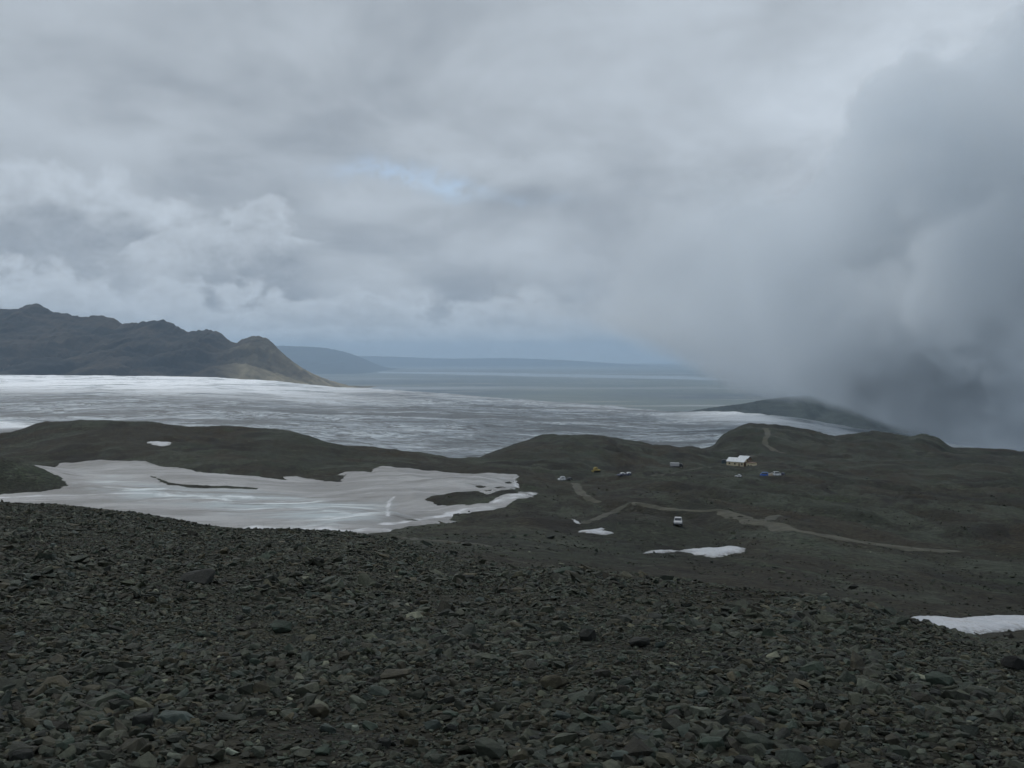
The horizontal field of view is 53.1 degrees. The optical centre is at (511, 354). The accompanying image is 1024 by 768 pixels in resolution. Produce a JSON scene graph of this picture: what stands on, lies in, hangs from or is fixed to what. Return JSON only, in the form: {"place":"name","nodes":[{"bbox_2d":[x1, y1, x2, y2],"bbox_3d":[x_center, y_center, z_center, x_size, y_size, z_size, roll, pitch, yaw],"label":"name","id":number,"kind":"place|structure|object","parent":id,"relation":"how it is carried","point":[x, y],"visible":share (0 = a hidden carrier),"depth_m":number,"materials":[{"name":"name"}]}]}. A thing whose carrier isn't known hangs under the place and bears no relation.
{"place":"outdoors","nodes":[
{"label":"outdoors","id":0,"kind":"place"},
{"bbox_2d":[0,303,375,387],"bbox_3d":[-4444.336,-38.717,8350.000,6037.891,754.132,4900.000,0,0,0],"label":"mountain","id":1,"kind":"structure","parent":0,"point":[37,339],"depth_m":7607.89,"materials":[{"name":"stone"}]},
{"bbox_2d":[276,346,404,373],"bbox_3d":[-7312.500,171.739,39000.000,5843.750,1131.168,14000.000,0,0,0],"label":"mountain","id":2,"kind":"structure","parent":0,"point":[316,360],"depth_m":37737.44,"materials":[{"name":"stone"}]},
{"bbox_2d":[0,375,994,457],"bbox_3d":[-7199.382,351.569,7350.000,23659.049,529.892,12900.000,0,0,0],"label":"glacier","id":3,"kind":"object","parent":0,"point":[448,425],"visible":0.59,"depth_m":2041.64,"materials":[{"name":"ice"}]},
{"bbox_2d":[358,356,644,366],"bbox_3d":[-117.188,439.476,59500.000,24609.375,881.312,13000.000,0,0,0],"label":"mountain","id":4,"kind":"structure","parent":0,"point":[387,361],"depth_m":56771.67,"materials":[{"name":"stone"}]},
{"bbox_2d":[0,420,1023,767],"bbox_3d":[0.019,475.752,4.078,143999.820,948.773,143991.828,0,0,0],"label":"ground","id":5,"kind":"structure","parent":0,"point":[878,458],"depth_m":297.25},
{"bbox_2d":[13,631,25,636],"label":"stone","id":6,"kind":"object","parent":5,"relation":"on","point":[22,633],"visible":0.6,"depth_m":7.73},
{"bbox_2d":[9,748,32,760],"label":"stone","id":7,"kind":"object","parent":5,"relation":"on","point":[23,754],"visible":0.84,"depth_m":4.41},
{"bbox_2d":[16,659,26,664],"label":"stone","id":8,"kind":"object","parent":5,"relation":"on","point":[21,661],"visible":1,"depth_m":6.60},
{"bbox_2d":[19,717,40,730],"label":"stone","id":9,"kind":"object","parent":5,"relation":"on","point":[30,723],"visible":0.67,"depth_m":4.97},
{"bbox_2d":[36,666,49,671],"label":"stone","id":10,"kind":"object","parent":5,"relation":"on","point":[41,668],"visible":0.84,"depth_m":6.38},
{"bbox_2d":[55,737,74,749],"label":"stone","id":11,"kind":"object","parent":5,"relation":"on","point":[65,743],"visible":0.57,"depth_m":4.59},
{"bbox_2d":[81,684,101,691],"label":"stone","id":12,"kind":"object","parent":5,"relation":"on","point":[87,688],"visible":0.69,"depth_m":5.82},
{"bbox_2d":[108,689,130,699],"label":"stone","id":13,"kind":"object","parent":5,"relation":"on","point":[122,694],"visible":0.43,"depth_m":5.60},
{"bbox_2d":[118,655,131,660],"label":"stone","id":14,"kind":"object","parent":5,"relation":"on","point":[126,658],"visible":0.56,"depth_m":6.69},
{"bbox_2d":[132,712,153,726],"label":"stone","id":15,"kind":"object","parent":5,"relation":"on","point":[146,719],"visible":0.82,"depth_m":5.03,"materials":[{"name":"stone"}]},
{"bbox_2d":[147,441,170,445],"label":"snow patch","id":16,"kind":"object","parent":5,"relation":"on","point":[158,443],"visible":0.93,"depth_m":495.35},
{"bbox_2d":[163,657,178,663],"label":"stone","id":17,"kind":"object","parent":5,"relation":"on","point":[171,660],"visible":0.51,"depth_m":6.73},
{"bbox_2d":[167,752,183,761],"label":"stone","id":18,"kind":"object","parent":5,"relation":"on","point":[176,757],"visible":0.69,"depth_m":4.45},
{"bbox_2d":[157,710,194,723],"bbox_3d":[-1.716,1.851,5.234,0.181,0.056,0.116,4,-3,7],"label":"stone","id":19,"kind":"object","parent":5,"relation":"on","point":[173,717],"visible":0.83,"depth_m":5.20,"materials":[{"name":"stone"}]},
{"bbox_2d":[181,568,215,584],"bbox_3d":[-3.717,2.622,12.046,0.401,0.152,0.316,-4,11,6],"label":"stone","id":20,"kind":"object","parent":5,"relation":"on","point":[203,576],"visible":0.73,"depth_m":11.99,"materials":[{"name":"stone"}]},
{"bbox_2d":[219,548,228,553],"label":"stone","id":21,"kind":"object","parent":5,"relation":"on","point":[224,551],"visible":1,"depth_m":17.56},
{"bbox_2d":[225,747,238,754],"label":"stone","id":22,"kind":"object","parent":5,"relation":"on","point":[229,751],"visible":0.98,"depth_m":4.57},
{"bbox_2d":[242,606,250,612],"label":"stone","id":23,"kind":"object","parent":5,"relation":"on","point":[247,609],"visible":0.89,"depth_m":9.49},
{"bbox_2d":[249,643,260,649],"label":"stone","id":24,"kind":"object","parent":5,"relation":"on","point":[255,646],"visible":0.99,"depth_m":7.45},
{"bbox_2d":[249,658,261,664],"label":"stone","id":25,"kind":"object","parent":5,"relation":"on","point":[255,661],"visible":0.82,"depth_m":6.89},
{"bbox_2d":[251,745,264,757],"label":"stone","id":26,"kind":"object","parent":5,"relation":"on","point":[258,751],"visible":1,"depth_m":4.55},
{"bbox_2d":[0,460,537,533],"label":"snow field","id":27,"kind":"structure","parent":5,"relation":"on","point":[380,499],"depth_m":335.84,"materials":[{"name":"snow"}]},
{"bbox_2d":[267,758,277,765],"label":"stone","id":28,"kind":"object","parent":5,"relation":"on","point":[272,761],"visible":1,"depth_m":4.43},
{"bbox_2d":[270,620,291,632],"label":"stone","id":29,"kind":"object","parent":5,"relation":"on","point":[279,626],"visible":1,"depth_m":8.40,"materials":[{"name":"stone"}]},
{"bbox_2d":[284,759,293,766],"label":"stone","id":30,"kind":"object","parent":5,"relation":"on","point":[289,762],"visible":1,"depth_m":4.41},
{"bbox_2d":[308,703,329,718],"bbox_3d":[-1.034,1.910,5.479,0.126,0.078,0.060,0,2,36],"label":"stone","id":31,"kind":"object","parent":5,"relation":"on","point":[319,710],"visible":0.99,"depth_m":5.45,"materials":[{"name":"stone"}]},
{"bbox_2d":[316,761,328,766],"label":"stone","id":32,"kind":"object","parent":5,"relation":"on","point":[321,764],"visible":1,"depth_m":4.43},
{"bbox_2d":[314,747,331,754],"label":"stone","id":33,"kind":"object","parent":5,"relation":"on","point":[322,751],"visible":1,"depth_m":4.61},
{"bbox_2d":[319,723,336,732],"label":"stone","id":34,"kind":"object","parent":5,"relation":"on","point":[326,727],"visible":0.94,"depth_m":5.10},
{"bbox_2d":[349,694,366,703],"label":"stone","id":35,"kind":"object","parent":5,"relation":"on","point":[354,698],"visible":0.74,"depth_m":5.70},
{"bbox_2d":[359,761,369,766],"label":"stone","id":36,"kind":"object","parent":5,"relation":"on","point":[364,764],"visible":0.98,"depth_m":4.45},
{"bbox_2d":[362,720,377,729],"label":"stone","id":37,"kind":"object","parent":5,"relation":"on","point":[368,725],"visible":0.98,"depth_m":5.23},
{"bbox_2d":[377,737,390,747],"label":"stone","id":38,"kind":"object","parent":5,"relation":"on","point":[385,741],"visible":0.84,"depth_m":4.81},
{"bbox_2d":[382,759,394,766],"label":"stone","id":39,"kind":"object","parent":5,"relation":"on","point":[390,762],"visible":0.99,"depth_m":4.46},
{"bbox_2d":[380,669,412,678],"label":"stone","id":40,"kind":"object","parent":5,"relation":"on","point":[393,673],"visible":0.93,"depth_m":6.34,"materials":[{"name":"stone"}]},
{"bbox_2d":[398,710,408,717],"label":"stone","id":41,"kind":"object","parent":5,"relation":"on","point":[402,713],"visible":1,"depth_m":5.44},
{"bbox_2d":[404,737,417,746],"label":"stone","id":42,"kind":"object","parent":5,"relation":"on","point":[411,742],"visible":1,"depth_m":4.87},
{"bbox_2d":[424,719,441,729],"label":"stone","id":43,"kind":"object","parent":5,"relation":"on","point":[434,724],"visible":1,"depth_m":5.24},
{"bbox_2d":[429,752,444,763],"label":"stone","id":44,"kind":"object","parent":5,"relation":"on","point":[437,758],"visible":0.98,"depth_m":4.55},
{"bbox_2d":[395,536,494,546],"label":"track","id":45,"kind":"structure","parent":5,"relation":"on","point":[413,538],"depth_m":147.47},
{"bbox_2d":[440,741,451,746],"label":"stone","id":46,"kind":"object","parent":5,"relation":"on","point":[447,743],"visible":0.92,"depth_m":4.86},
{"bbox_2d":[442,710,458,717],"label":"stone","id":47,"kind":"object","parent":5,"relation":"on","point":[451,713],"visible":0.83,"depth_m":5.39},
{"bbox_2d":[445,724,456,732],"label":"stone","id":48,"kind":"object","parent":5,"relation":"on","point":[451,727],"visible":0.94,"depth_m":5.14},
{"bbox_2d":[472,760,484,765],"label":"stone","id":49,"kind":"object","parent":5,"relation":"on","point":[474,763],"visible":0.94,"depth_m":4.44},
{"bbox_2d":[475,737,507,758],"bbox_3d":[-0.097,1.780,4.605,0.164,0.082,0.086,25,11,9],"label":"stone","id":50,"kind":"object","parent":5,"relation":"on","point":[489,747],"visible":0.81,"depth_m":4.58,"materials":[{"name":"stone"}]},
{"bbox_2d":[504,719,515,730],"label":"stone","id":51,"kind":"object","parent":5,"relation":"on","point":[508,726],"visible":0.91,"depth_m":5.10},
{"bbox_2d":[0,442,1023,767],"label":"scree","id":52,"kind":"structure","parent":5,"relation":"on","point":[58,696],"depth_m":7.00,"materials":[{"name":"stone"}]},
{"bbox_2d":[512,681,521,687],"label":"stone","id":53,"kind":"object","parent":5,"relation":"on","point":[516,683],"visible":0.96,"depth_m":6.07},
{"bbox_2d":[511,749,528,762],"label":"stone","id":54,"kind":"object","parent":5,"relation":"on","point":[522,754],"visible":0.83,"depth_m":4.47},
{"bbox_2d":[519,702,531,708],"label":"stone","id":55,"kind":"object","parent":5,"relation":"on","point":[528,705],"visible":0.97,"depth_m":5.50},
{"bbox_2d":[535,720,547,729],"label":"stone","id":56,"kind":"object","parent":5,"relation":"on","point":[541,724],"visible":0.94,"depth_m":5.07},
{"bbox_2d":[541,632,551,638],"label":"stone","id":57,"kind":"object","parent":5,"relation":"on","point":[547,635],"visible":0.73,"depth_m":8.16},
{"bbox_2d":[540,675,568,690],"bbox_3d":[0.248,1.921,5.982,0.163,0.095,0.080,-9,-29,20],"label":"stone","id":58,"kind":"object","parent":5,"relation":"on","point":[556,682],"visible":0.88,"depth_m":5.96,"materials":[{"name":"stone"}]},
{"bbox_2d":[553,758,564,766],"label":"stone","id":59,"kind":"object","parent":5,"relation":"on","point":[556,761],"visible":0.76,"depth_m":4.37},
{"bbox_2d":[552,710,570,718],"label":"stone","id":60,"kind":"object","parent":5,"relation":"on","point":[561,714],"visible":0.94,"depth_m":5.25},
{"bbox_2d":[554,566,573,573],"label":"stone","id":61,"kind":"object","parent":5,"relation":"on","point":[561,570],"visible":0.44,"depth_m":14.61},
{"bbox_2d":[568,762,581,767],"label":"stone","id":62,"kind":"object","parent":5,"relation":"on","point":[573,764],"visible":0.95,"depth_m":4.31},
{"bbox_2d":[571,483,601,502],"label":"track","id":63,"kind":"structure","parent":5,"relation":"on","point":[578,491],"depth_m":359.98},
{"bbox_2d":[579,629,595,640],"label":"stone","id":64,"kind":"object","parent":5,"relation":"on","point":[587,634],"visible":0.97,"depth_m":7.78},
{"bbox_2d":[579,528,612,534],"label":"snow patch","id":65,"kind":"object","parent":5,"relation":"on","point":[600,531],"visible":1,"depth_m":211.52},
{"bbox_2d":[595,720,610,725],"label":"stone","id":66,"kind":"object","parent":5,"relation":"on","point":[599,723],"visible":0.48,"depth_m":5.06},
{"bbox_2d":[581,502,630,523],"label":"track","id":67,"kind":"structure","parent":5,"relation":"on","point":[616,510],"depth_m":265.67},
{"bbox_2d":[610,750,627,760],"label":"stone","id":68,"kind":"object","parent":5,"relation":"on","point":[617,755],"visible":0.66,"depth_m":4.41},
{"bbox_2d":[620,709,634,717],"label":"stone","id":69,"kind":"object","parent":5,"relation":"on","point":[624,713],"visible":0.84,"depth_m":5.29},
{"bbox_2d":[628,637,649,645],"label":"stone","id":70,"kind":"object","parent":5,"relation":"on","point":[641,641],"visible":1,"depth_m":7.47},
{"bbox_2d":[653,731,664,738],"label":"stone","id":71,"kind":"object","parent":5,"relation":"on","point":[660,734],"visible":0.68,"depth_m":4.79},
{"bbox_2d":[655,641,665,647],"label":"stone","id":72,"kind":"object","parent":5,"relation":"on","point":[662,644],"visible":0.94,"depth_m":7.41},
{"bbox_2d":[644,550,677,553],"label":"snow patch","id":73,"kind":"object","parent":5,"relation":"on","point":[659,551],"visible":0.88,"depth_m":171.97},
{"bbox_2d":[657,706,665,712],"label":"stone","id":74,"kind":"object","parent":5,"relation":"on","point":[662,709],"visible":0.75,"depth_m":5.40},
{"bbox_2d":[670,462,682,467],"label":"lorry","id":75,"kind":"object","parent":5,"relation":"on","point":[673,464],"visible":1,"depth_m":670.22,"materials":[{"name":"white paint"}]},
{"bbox_2d":[673,517,682,525],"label":"off road vehicle","id":76,"kind":"object","parent":5,"relation":"on","point":[677,521],"visible":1,"depth_m":227.18,"materials":[{"name":"white paint"}]},
{"bbox_2d":[631,502,738,513],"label":"track","id":77,"kind":"structure","parent":5,"relation":"on","point":[655,506],"depth_m":292.54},
{"bbox_2d":[641,464,730,477],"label":"track","id":78,"kind":"structure","parent":5,"relation":"on","point":[656,474],"depth_m":587.51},
{"bbox_2d":[689,706,711,716],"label":"stone","id":79,"kind":"object","parent":5,"relation":"on","point":[700,711],"visible":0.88,"depth_m":5.30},
{"bbox_2d":[696,690,708,696],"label":"stone","id":80,"kind":"object","parent":5,"relation":"on","point":[704,693],"visible":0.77,"depth_m":5.70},
{"bbox_2d":[698,736,724,749],"bbox_3d":[0.901,1.755,4.629,0.117,0.051,0.084,0,0,-13],"label":"stone","id":81,"kind":"object","parent":5,"relation":"on","point":[714,742],"visible":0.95,"depth_m":4.61,"materials":[{"name":"stone"}]},
{"bbox_2d":[681,546,745,557],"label":"snow patch","id":82,"kind":"object","parent":5,"relation":"on","point":[710,552],"visible":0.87,"depth_m":180.49,"materials":[{"name":"snow"}]},
{"bbox_2d":[726,455,756,466],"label":"mountain hut","id":83,"kind":"object","parent":5,"relation":"on","point":[742,461],"visible":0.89,"depth_m":721.49,"materials":[{"name":"metal"}]},
{"bbox_2d":[736,696,750,702],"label":"stone","id":84,"kind":"object","parent":5,"relation":"on","point":[741,699],"visible":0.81,"depth_m":5.54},
{"bbox_2d":[733,755,754,764],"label":"stone","id":85,"kind":"object","parent":5,"relation":"on","point":[742,760],"visible":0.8,"depth_m":4.38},
{"bbox_2d":[759,685,779,693],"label":"stone","id":86,"kind":"object","parent":5,"relation":"on","point":[771,689],"visible":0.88,"depth_m":5.81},
{"bbox_2d":[760,515,781,520],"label":"track","id":87,"kind":"structure","parent":5,"relation":"on","point":[772,517],"depth_m":265.13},
{"bbox_2d":[762,428,788,454],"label":"track","id":88,"kind":"structure","parent":5,"relation":"on","point":[765,438],"depth_m":1061.40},
{"bbox_2d":[781,629,793,634],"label":"stone","id":89,"kind":"object","parent":5,"relation":"on","point":[787,631],"visible":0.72,"depth_m":8.41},
{"bbox_2d":[784,721,797,730],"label":"stone","id":90,"kind":"object","parent":5,"relation":"on","point":[791,725],"visible":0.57,"depth_m":4.96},
{"bbox_2d":[793,738,805,744],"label":"stone","id":91,"kind":"object","parent":5,"relation":"on","point":[797,741],"visible":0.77,"depth_m":4.70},
{"bbox_2d":[792,698,806,704],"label":"stone","id":92,"kind":"object","parent":5,"relation":"on","point":[800,701],"visible":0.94,"depth_m":5.49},
{"bbox_2d":[817,738,840,750],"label":"stone","id":93,"kind":"object","parent":5,"relation":"on","point":[832,743],"visible":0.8,"depth_m":4.65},
{"bbox_2d":[819,756,838,767],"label":"stone","id":94,"kind":"object","parent":5,"relation":"on","point":[829,762],"visible":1,"depth_m":4.35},
{"bbox_2d":[717,511,960,552],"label":"track","id":95,"kind":"structure","parent":5,"relation":"on","point":[774,526],"depth_m":234.25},
{"bbox_2d":[845,761,859,767],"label":"stone","id":96,"kind":"object","parent":5,"relation":"on","point":[852,762],"visible":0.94,"depth_m":4.36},
{"bbox_2d":[853,624,864,632],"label":"stone","id":97,"kind":"object","parent":5,"relation":"on","point":[858,628],"visible":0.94,"depth_m":8.70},
{"bbox_2d":[857,678,878,690],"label":"stone","id":98,"kind":"object","parent":5,"relation":"on","point":[868,684],"visible":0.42,"depth_m":6.02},
{"bbox_2d":[880,717,891,723],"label":"stone","id":99,"kind":"object","parent":5,"relation":"on","point":[887,720],"visible":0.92,"depth_m":5.19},
{"bbox_2d":[885,663,896,669],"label":"stone","id":100,"kind":"object","parent":5,"relation":"on","point":[890,666],"visible":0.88,"depth_m":6.87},
{"bbox_2d":[892,650,905,656],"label":"stone","id":101,"kind":"object","parent":5,"relation":"on","point":[901,653],"visible":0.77,"depth_m":7.51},
{"bbox_2d":[894,728,905,733],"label":"stone","id":102,"kind":"object","parent":5,"relation":"on","point":[899,730],"visible":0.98,"depth_m":5.01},
{"bbox_2d":[916,748,926,756],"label":"stone","id":103,"kind":"object","parent":5,"relation":"on","point":[923,752],"visible":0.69,"depth_m":4.60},
{"bbox_2d":[915,731,928,738],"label":"stone","id":104,"kind":"object","parent":5,"relation":"on","point":[922,735],"visible":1,"depth_m":4.92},
{"bbox_2d":[929,690,940,695],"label":"stone","id":105,"kind":"object","parent":5,"relation":"on","point":[934,692],"visible":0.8,"depth_m":6.09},
{"bbox_2d":[925,671,954,685],"bbox_3d":[2.654,2.035,6.367,0.173,0.113,0.109,11,9,25],"label":"stone","id":106,"kind":"object","parent":5,"relation":"on","point":[935,677],"visible":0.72,"depth_m":6.33,"materials":[{"name":"stone"}]},
{"bbox_2d":[932,746,947,752],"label":"stone","id":107,"kind":"object","parent":5,"relation":"on","point":[940,749],"visible":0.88,"depth_m":4.72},
{"bbox_2d":[933,758,946,765],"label":"stone","id":108,"kind":"object","parent":5,"relation":"on","point":[939,761],"visible":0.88,"depth_m":4.48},
{"bbox_2d":[954,742,965,749],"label":"stone","id":109,"kind":"object","parent":5,"relation":"on","point":[958,745],"visible":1,"depth_m":4.78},
{"bbox_2d":[952,730,970,737],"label":"stone","id":110,"kind":"object","parent":5,"relation":"on","point":[958,733],"visible":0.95,"depth_m":4.99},
{"bbox_2d":[911,615,1023,633],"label":"snow patch","id":111,"kind":"object","parent":5,"relation":"on","point":[987,624],"visible":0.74,"depth_m":91.49,"materials":[{"name":"snow"}]},
{"bbox_2d":[963,754,974,759],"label":"stone","id":112,"kind":"object","parent":5,"relation":"on","point":[968,757],"visible":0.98,"depth_m":4.59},
{"bbox_2d":[966,716,978,721],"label":"stone","id":113,"kind":"object","parent":5,"relation":"on","point":[972,718],"visible":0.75,"depth_m":5.41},
{"bbox_2d":[965,685,997,696],"bbox_3d":[2.807,2.015,6.103,0.160,0.077,0.156,14,-5,-24],"label":"stone","id":114,"kind":"object","parent":5,"relation":"on","point":[983,689],"visible":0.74,"depth_m":6.07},
{"bbox_2d":[1001,750,1018,758],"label":"stone","id":115,"kind":"object","parent":5,"relation":"on","point":[1010,753],"visible":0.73,"depth_m":4.66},
{"bbox_2d":[1000,655,1023,670],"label":"stone","id":116,"kind":"object","parent":5,"relation":"on","point":[1015,662],"visible":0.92,"depth_m":7.61,"materials":[{"name":"stone"}]},
{"bbox_2d":[0,0,1023,363],"label":"sky","id":117,"kind":"structure","parent":0,"point":[606,181],"materials":[{"name":"grey"}]},
{"bbox_2d":[315,364,1023,422],"bbox_3d":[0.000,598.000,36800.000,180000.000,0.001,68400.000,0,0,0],"label":"sea","id":118,"kind":"structure","parent":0,"point":[991,391],"depth_m":20758.07,"materials":[{"name":"liquid"}]},
{"bbox_2d":[378,372,799,381],"bbox_3d":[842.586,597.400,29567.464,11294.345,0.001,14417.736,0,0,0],"label":"lagoon","id":119,"kind":"structure","parent":118,"relation":"in","point":[591,376],"depth_m":28453.62,"materials":[{"name":"grey liquid"}]},
{"bbox_2d":[694,395,1023,450],"bbox_3d":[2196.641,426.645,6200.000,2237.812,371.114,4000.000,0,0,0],"label":"hill","id":120,"kind":"structure","parent":0,"point":[854,412],"depth_m":5864.75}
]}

